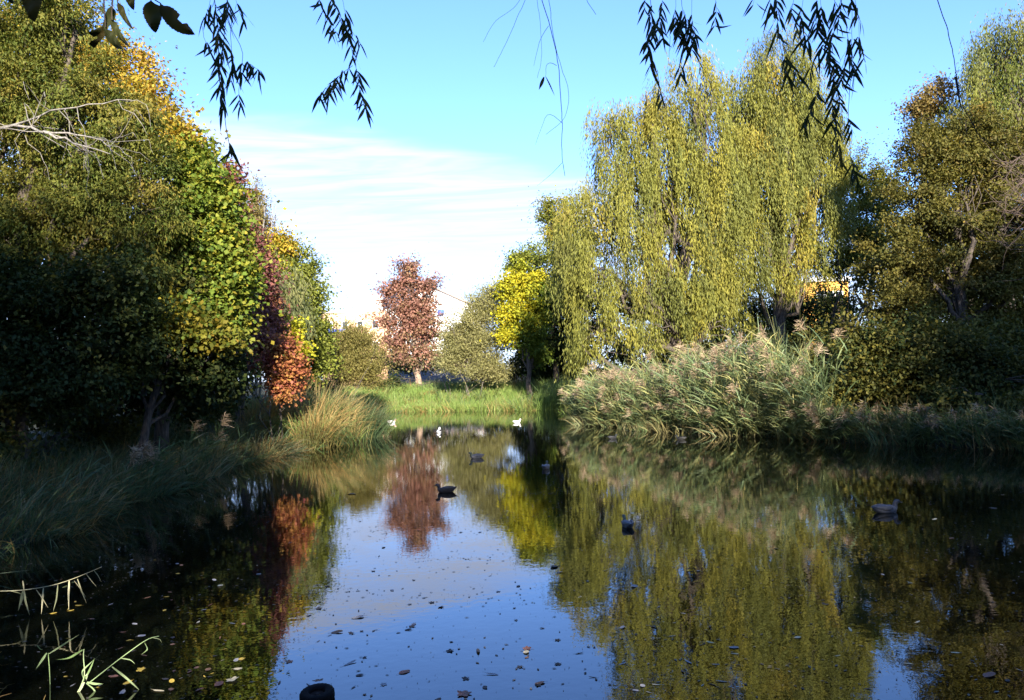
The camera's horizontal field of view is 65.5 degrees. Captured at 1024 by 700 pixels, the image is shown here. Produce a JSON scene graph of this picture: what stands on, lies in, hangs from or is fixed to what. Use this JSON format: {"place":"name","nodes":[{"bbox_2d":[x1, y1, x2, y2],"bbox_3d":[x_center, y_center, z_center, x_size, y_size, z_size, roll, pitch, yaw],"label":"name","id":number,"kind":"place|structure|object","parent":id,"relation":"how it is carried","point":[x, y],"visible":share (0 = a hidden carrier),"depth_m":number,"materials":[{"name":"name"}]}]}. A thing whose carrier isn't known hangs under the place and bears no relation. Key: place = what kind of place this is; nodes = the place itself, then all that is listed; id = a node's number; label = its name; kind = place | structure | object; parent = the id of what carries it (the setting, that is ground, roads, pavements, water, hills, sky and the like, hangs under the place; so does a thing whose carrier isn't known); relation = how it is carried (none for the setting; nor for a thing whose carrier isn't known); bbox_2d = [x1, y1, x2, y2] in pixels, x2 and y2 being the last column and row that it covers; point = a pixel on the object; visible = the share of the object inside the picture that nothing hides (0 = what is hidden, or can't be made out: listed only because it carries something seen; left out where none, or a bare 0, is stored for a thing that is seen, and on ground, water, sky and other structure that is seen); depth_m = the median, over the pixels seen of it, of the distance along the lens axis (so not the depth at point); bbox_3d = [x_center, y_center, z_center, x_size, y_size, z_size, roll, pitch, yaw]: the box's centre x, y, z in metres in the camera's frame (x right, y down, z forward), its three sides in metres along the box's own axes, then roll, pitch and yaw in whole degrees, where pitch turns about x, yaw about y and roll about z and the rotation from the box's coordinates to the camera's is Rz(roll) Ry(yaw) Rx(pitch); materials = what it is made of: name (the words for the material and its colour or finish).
{"place":"outdoors","nodes":[
{"label":"outdoors","id":0,"kind":"place"},
{"bbox_2d":[0,368,1022,552],"bbox_3d":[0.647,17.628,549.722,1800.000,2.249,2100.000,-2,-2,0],"label":"ground","id":1,"kind":"structure","parent":0,"point":[263,390],"depth_m":25.75,"materials":[{"name":"soil"}]},
{"bbox_2d":[0,7,185,345],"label":"broadleaf tree","id":2,"kind":"object","parent":1,"relation":"on","point":[171,93],"depth_m":32.59,"materials":[{"name":"green plant"}]},
{"bbox_2d":[8,0,194,49],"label":"overhanging elm","id":3,"kind":"object","parent":1,"relation":"on","point":[154,14],"visible":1,"depth_m":2.24,"materials":[{"name":"green plant"}]},
{"bbox_2d":[0,219,206,475],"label":"broadleaf tree","id":4,"kind":"object","parent":1,"relation":"on","point":[38,374],"visible":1,"depth_m":19.50,"materials":[{"name":"green plant"}]},
{"bbox_2d":[0,0,224,431],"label":"broadleaf tree","id":5,"kind":"object","parent":1,"relation":"on","point":[80,184],"visible":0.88,"depth_m":21.72,"materials":[{"name":"green plant"}]},
{"bbox_2d":[0,0,224,441],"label":"broadleaf tree","id":6,"kind":"object","parent":1,"relation":"on","point":[143,65],"visible":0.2,"depth_m":29.07,"materials":[{"name":"yellow plant"}]},
{"bbox_2d":[0,346,259,473],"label":"understorey shrub","id":7,"kind":"object","parent":1,"relation":"on","point":[120,423],"visible":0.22,"depth_m":23.91,"materials":[{"name":"green plant"}]},
{"bbox_2d":[9,338,284,445],"bbox_3d":[-14.560,1.093,27.239,13.070,5.290,7.033,-2,-2,0],"label":"understorey shrub","id":8,"kind":"object","parent":1,"relation":"on","point":[205,407],"visible":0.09,"depth_m":26.59,"materials":[{"name":"green plant"}]},
{"bbox_2d":[42,406,269,512],"bbox_3d":[-8.713,2.695,22.651,2.142,1.922,14.851,-2,-2,-6],"label":"reed bed","id":9,"kind":"object","parent":1,"relation":"on","point":[143,453],"visible":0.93,"depth_m":18.59,"materials":[{"name":"green plant"}]},
{"bbox_2d":[98,235,276,468],"bbox_3d":[-9.733,0.169,22.899,6.413,7.083,4.934,-2,-2,0],"label":"broadleaf tree","id":10,"kind":"object","parent":1,"relation":"on","point":[219,373],"visible":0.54,"depth_m":22.45,"materials":[{"name":"green plant"}]},
{"bbox_2d":[0,396,384,697],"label":"bank grass","id":11,"kind":"structure","parent":1,"relation":"on","point":[53,509],"depth_m":18.84,"materials":[{"name":"green plant"}]},
{"bbox_2d":[123,91,294,460],"bbox_3d":[-9.307,-2.228,24.057,6.016,11.514,4.745,-3,-2,36],"label":"broadleaf tree","id":12,"kind":"object","parent":1,"relation":"on","point":[229,246],"visible":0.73,"depth_m":23.68,"materials":[{"name":"green plant"}]},
{"bbox_2d":[225,395,267,424],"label":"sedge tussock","id":13,"kind":"object","parent":1,"relation":"on","point":[251,405],"visible":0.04,"depth_m":40.09,"materials":[{"name":"green plant"}]},
{"bbox_2d":[218,158,300,424],"bbox_3d":[-11.243,-2.185,33.196,4.840,11.998,3.666,-2,-2,0],"label":"broadleaf tree","id":14,"kind":"object","parent":1,"relation":"on","point":[272,309],"visible":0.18,"depth_m":32.86,"materials":[{"name":"red plant"}]},
{"bbox_2d":[207,210,317,421],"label":"broadleaf tree","id":15,"kind":"object","parent":1,"relation":"on","point":[295,304],"depth_m":42.55,"materials":[{"name":"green plant"}]},
{"bbox_2d":[244,169,284,400],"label":"poplar tree","id":16,"kind":"object","parent":1,"relation":"on","point":[259,214],"visible":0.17,"depth_m":52.09,"materials":[{"name":"green plant"}]},
{"bbox_2d":[242,315,316,440],"bbox_3d":[-8.720,1.154,29.786,3.070,5.734,3.095,-2,-2,0],"label":"flame bush","id":17,"kind":"object","parent":1,"relation":"on","point":[287,373],"visible":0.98,"depth_m":29.24,"materials":[{"name":"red plant"}]},
{"bbox_2d":[261,368,326,410],"bbox_3d":[-10.413,2.247,38.911,3.821,2.976,3.744,-2,-2,-12],"label":"sedge tussock","id":18,"kind":"object","parent":1,"relation":"on","point":[301,389],"visible":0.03,"depth_m":38.65,"materials":[{"name":"green plant"}]},
{"bbox_2d":[270,249,321,346],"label":"tree","id":19,"kind":"object","parent":1,"relation":"on","point":[304,312],"visible":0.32,"depth_m":41.93,"materials":[{"name":"green plant"}]},
{"bbox_2d":[233,376,377,436],"bbox_3d":[-8.605,2.323,32.708,6.110,2.913,6.297,-2,-2,0],"label":"sedge tussock","id":20,"kind":"object","parent":1,"relation":"on","point":[313,402],"visible":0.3,"depth_m":32.57,"materials":[{"name":"green plant"}]},
{"bbox_2d":[280,305,331,398],"bbox_3d":[-10.415,0.957,38.115,2.868,6.039,2.681,-2,-2,12],"label":"yellow sapling","id":21,"kind":"object","parent":1,"relation":"on","point":[296,326],"visible":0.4,"depth_m":37.87,"materials":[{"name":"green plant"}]},
{"bbox_2d":[258,212,366,404],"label":"broadleaf tree","id":22,"kind":"object","parent":1,"relation":"on","point":[284,244],"visible":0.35,"depth_m":46.67,"materials":[{"name":"green plant"}]},
{"bbox_2d":[253,397,377,449],"bbox_3d":[-7.693,2.750,30.912,5.297,2.238,4.864,-2,-2,0],"label":"sedge tussock","id":23,"kind":"object","parent":1,"relation":"on","point":[328,434],"visible":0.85,"depth_m":30.59,"materials":[{"name":"green plant"}]},
{"bbox_2d":[323,294,389,386],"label":"apartment building","id":24,"kind":"structure","parent":1,"relation":"on","point":[360,302],"depth_m":112.20,"materials":[{"name":"concrete"}]},
{"bbox_2d":[321,312,399,404],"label":"olive shrub","id":25,"kind":"object","parent":1,"relation":"on","point":[355,351],"visible":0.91,"depth_m":51.52,"materials":[{"name":"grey plant"}]},
{"bbox_2d":[329,385,405,438],"bbox_3d":[-6.257,2.552,34.632,3.379,2.666,4.152,-1,-2,-28],"label":"sedge tussock","id":26,"kind":"object","parent":1,"relation":"on","point":[380,428],"visible":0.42,"depth_m":34.36,"materials":[{"name":"green plant"}]},
{"bbox_2d":[355,250,449,385],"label":"red leaved tree","id":27,"kind":"object","parent":1,"relation":"on","point":[415,314],"visible":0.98,"depth_m":71.47,"materials":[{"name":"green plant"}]},
{"bbox_2d":[377,345,467,382],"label":"understorey shrub","id":28,"kind":"object","parent":1,"relation":"on","point":[400,367],"visible":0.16,"depth_m":81.78,"materials":[{"name":"green plant"}]},
{"bbox_2d":[389,367,480,384],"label":"boundary wall","id":29,"kind":"structure","parent":1,"relation":"on","point":[432,377],"depth_m":87.96,"materials":[{"name":"grey concrete"}]},
{"bbox_2d":[388,288,484,363],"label":"house","id":30,"kind":"structure","parent":1,"relation":"on","point":[450,299],"depth_m":104.21,"materials":[{"name":"tile"}]},
{"bbox_2d":[421,333,463,393],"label":"olive tree","id":31,"kind":"object","parent":1,"relation":"on","point":[434,361],"visible":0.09,"depth_m":63.88,"materials":[{"name":"green plant"}]},
{"bbox_2d":[299,324,599,392],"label":"understorey shrub","id":32,"kind":"object","parent":1,"relation":"on","point":[538,374],"visible":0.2,"depth_m":66.99,"materials":[{"name":"green plant"}]},
{"bbox_2d":[426,274,526,396],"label":"olive tree","id":33,"kind":"object","parent":1,"relation":"on","point":[461,346],"visible":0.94,"depth_m":60.50,"materials":[{"name":"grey plant"}]},
{"bbox_2d":[479,242,561,397],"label":"broadleaf tree","id":34,"kind":"object","parent":1,"relation":"on","point":[522,315],"visible":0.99,"depth_m":58.80,"materials":[{"name":"yellow plant"}]},
{"bbox_2d":[235,370,811,413],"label":"meadow grass","id":35,"kind":"structure","parent":1,"relation":"on","point":[517,399],"depth_m":60.72,"materials":[{"name":"green plant"}]},
{"bbox_2d":[508,231,601,383],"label":"broadleaf tree","id":36,"kind":"object","parent":1,"relation":"on","point":[562,344],"visible":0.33,"depth_m":62.69,"materials":[{"name":"green plant"}]},
{"bbox_2d":[528,372,588,410],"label":"sedge tussock","id":37,"kind":"object","parent":1,"relation":"on","point":[555,398],"visible":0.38,"depth_m":52.42,"materials":[{"name":"green plant"}]},
{"bbox_2d":[517,185,618,376],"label":"broadleaf tree","id":38,"kind":"object","parent":1,"relation":"on","point":[547,216],"visible":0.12,"depth_m":67.91,"materials":[{"name":"green plant"}]},
{"bbox_2d":[196,0,993,201],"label":"overhanging willow","id":39,"kind":"object","parent":1,"relation":"on","point":[226,15],"visible":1,"depth_m":4.57,"materials":[{"name":"green plant"}]},
{"bbox_2d":[537,42,783,391],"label":"weeping willow","id":40,"kind":"object","parent":1,"relation":"on","point":[673,307],"visible":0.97,"depth_m":44.82,"materials":[{"name":"green plant"}]},
{"bbox_2d":[557,310,862,441],"bbox_3d":[6.332,0.964,34.004,5.849,4.914,21.137,-1,-2,-28],"label":"reed bed","id":41,"kind":"object","parent":1,"relation":"on","point":[772,382],"visible":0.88,"depth_m":29.44,"materials":[{"name":"green plant"}]},
{"bbox_2d":[576,278,865,378],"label":"understorey shrub","id":42,"kind":"object","parent":1,"relation":"on","point":[789,321],"visible":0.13,"depth_m":57.11,"materials":[{"name":"green plant"}]},
{"bbox_2d":[607,305,885,388],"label":"understorey shrub","id":43,"kind":"object","parent":1,"relation":"on","point":[663,362],"visible":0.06,"depth_m":50.10,"materials":[{"name":"green plant"}]},
{"bbox_2d":[688,20,863,367],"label":"weeping willow","id":44,"kind":"object","parent":1,"relation":"on","point":[793,168],"visible":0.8,"depth_m":46.67,"materials":[{"name":"green plant"}]},
{"bbox_2d":[559,405,1019,450],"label":"shore grass","id":45,"kind":"structure","parent":1,"relation":"on","point":[882,440],"depth_m":28.78,"materials":[{"name":"green plant"}]},
{"bbox_2d":[789,276,851,339],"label":"house","id":46,"kind":"structure","parent":1,"relation":"on","point":[832,285],"depth_m":96.21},
{"bbox_2d":[659,380,1023,452],"bbox_3d":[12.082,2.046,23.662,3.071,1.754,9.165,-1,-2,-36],"label":"reed bed","id":47,"kind":"object","parent":1,"relation":"on","point":[918,419],"visible":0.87,"depth_m":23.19,"materials":[{"name":"green plant"}]},
{"bbox_2d":[800,198,884,365],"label":"broadleaf tree","id":48,"kind":"object","parent":1,"relation":"on","point":[830,303],"visible":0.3,"depth_m":51.70,"materials":[{"name":"green plant"}]},
{"bbox_2d":[826,129,918,326],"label":"broadleaf tree","id":49,"kind":"object","parent":1,"relation":"on","point":[866,208],"visible":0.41,"depth_m":49.77,"materials":[{"name":"green plant"}]},
{"bbox_2d":[785,296,1023,419],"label":"understorey shrub","id":50,"kind":"object","parent":1,"relation":"on","point":[952,394],"visible":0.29,"depth_m":27.04,"materials":[{"name":"green plant"}]},
{"bbox_2d":[807,284,1023,416],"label":"understorey shrub","id":51,"kind":"object","parent":1,"relation":"on","point":[879,349],"visible":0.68,"depth_m":27.32,"materials":[{"name":"green plant"}]},
{"bbox_2d":[824,105,1023,355],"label":"broadleaf tree","id":52,"kind":"object","parent":1,"relation":"on","point":[858,283],"visible":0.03,"depth_m":41.00,"materials":[{"name":"green plant"}]},
{"bbox_2d":[889,68,961,294],"bbox_3d":[20.804,-5.750,39.234,4.610,16.797,4.642,-1,-2,-25],"label":"broadleaf tree","id":53,"kind":"object","parent":1,"relation":"on","point":[928,102],"visible":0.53,"depth_m":39.06,"materials":[{"name":"green plant"}]},
{"bbox_2d":[828,87,1023,360],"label":"broadleaf tree","id":54,"kind":"object","parent":1,"relation":"on","point":[973,279],"visible":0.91,"depth_m":30.60,"materials":[{"name":"green plant"}]},
{"bbox_2d":[935,0,1023,311],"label":"weeping willow","id":55,"kind":"object","parent":1,"relation":"on","point":[1008,69],"visible":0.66,"depth_m":36.81,"materials":[{"name":"green plant"}]},
{"bbox_2d":[963,137,1023,281],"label":"bare tree","id":56,"kind":"object","parent":1,"relation":"on","point":[1014,207],"visible":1,"depth_m":24.58,"materials":[{"name":"brown plant"}]},
{"bbox_2d":[0,410,1023,699],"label":"water","id":57,"kind":"structure","parent":0,"point":[244,554],"depth_m":10.20,"materials":[{"name":"blue liquid"}]},
{"bbox_2d":[0,567,100,612],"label":"arching reed","id":58,"kind":"object","parent":57,"relation":"in","point":[24,595],"visible":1,"depth_m":9.13,"materials":[{"name":"beige plant"}]},
{"bbox_2d":[37,635,77,683],"bbox_3d":[-4.010,2.754,7.030,0.393,0.469,0.010,-2,-2,0],"label":"bent reed","id":59,"kind":"object","parent":57,"relation":"in","point":[42,659],"visible":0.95,"depth_m":7.03,"materials":[{"name":"green plant"}]},
{"bbox_2d":[58,636,160,691],"bbox_3d":[-3.454,2.738,6.830,0.912,0.538,0.012,-2,-2,0],"label":"bent reed","id":60,"kind":"object","parent":57,"relation":"in","point":[93,683],"visible":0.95,"depth_m":6.83,"materials":[{"name":"green plant"}]},
{"bbox_2d":[214,681,223,685],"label":"fallen leaf","id":61,"kind":"object","parent":57,"relation":"on","point":[218,683],"visible":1,"depth_m":6.88,"materials":[{"name":"plant"}]},
{"bbox_2d":[299,683,334,699],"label":"tyre","id":62,"kind":"object","parent":57,"relation":"in","point":[321,691],"visible":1,"depth_m":6.48,"materials":[{"name":"rubber"}]},
{"bbox_2d":[398,670,409,673],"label":"fallen leaf","id":63,"kind":"object","parent":57,"relation":"on","point":[403,671],"visible":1,"depth_m":7.00,"materials":[{"name":"plant"}]},
{"bbox_2d":[435,484,456,492],"bbox_3d":[-1.482,3.070,17.648,0.531,0.230,0.209,-2,-2,-6],"label":"duck","id":64,"kind":"object","parent":57,"relation":"on","point":[445,489],"visible":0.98,"depth_m":17.59},
{"bbox_2d":[457,690,471,697],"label":"fallen leaf","id":65,"kind":"object","parent":57,"relation":"on","point":[464,693],"visible":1,"depth_m":6.47,"materials":[{"name":"plant"}]},
{"bbox_2d":[468,452,483,458],"bbox_3d":[-1.111,3.243,24.485,0.564,0.244,0.222,-2,-2,-20],"label":"duck","id":66,"kind":"object","parent":57,"relation":"on","point":[474,456],"visible":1,"depth_m":24.40},
{"bbox_2d":[4,392,1020,681],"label":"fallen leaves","id":67,"kind":"object","parent":57,"relation":"on","point":[274,454],"depth_m":18.23,"materials":[{"name":"brown plant"}]},
{"bbox_2d":[4,427,1023,699],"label":"leaf litter","id":68,"kind":"object","parent":57,"relation":"on","point":[560,591],"visible":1,"depth_m":9.01,"materials":[{"name":"brown plant"}]},
{"bbox_2d":[542,461,549,468],"bbox_3d":[0.906,3.083,21.231,0.209,0.230,0.531,-2,-2,13],"label":"duck","id":69,"kind":"object","parent":57,"relation":"on","point":[546,466],"visible":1,"depth_m":21.08},
{"bbox_2d":[607,434,616,438],"bbox_3d":[3.742,3.219,29.529,0.478,0.207,0.188,-1,-2,-23],"label":"duck","id":70,"kind":"object","parent":57,"relation":"on","point":[612,437],"visible":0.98,"depth_m":29.44},
{"bbox_2d":[621,514,633,527],"bbox_3d":[1.885,2.827,13.067,0.188,0.207,0.478,-2,-2,-10],"label":"duck","id":71,"kind":"object","parent":57,"relation":"on","point":[627,523],"visible":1,"depth_m":12.96},
{"bbox_2d":[675,435,686,439],"bbox_3d":[5.962,3.100,28.168,0.478,0.207,0.188,-3,-2,31],"label":"duck","id":72,"kind":"object","parent":57,"relation":"on","point":[681,438],"visible":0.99,"depth_m":28.10},
{"bbox_2d":[871,499,899,512],"bbox_3d":[6.345,2.661,13.479,0.570,0.247,0.225,-2,-2,-7],"label":"duck","id":73,"kind":"object","parent":57,"relation":"on","point":[884,508],"visible":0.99,"depth_m":13.40},
{"bbox_2d":[983,672,994,676],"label":"fallen leaf","id":74,"kind":"object","parent":57,"relation":"on","point":[987,674],"visible":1,"depth_m":6.47,"materials":[{"name":"grey plant"}]},
{"bbox_2d":[0,0,1023,382],"label":"sky","id":75,"kind":"structure","parent":0,"point":[445,164],"materials":[{"name":"blue"}]}
]}

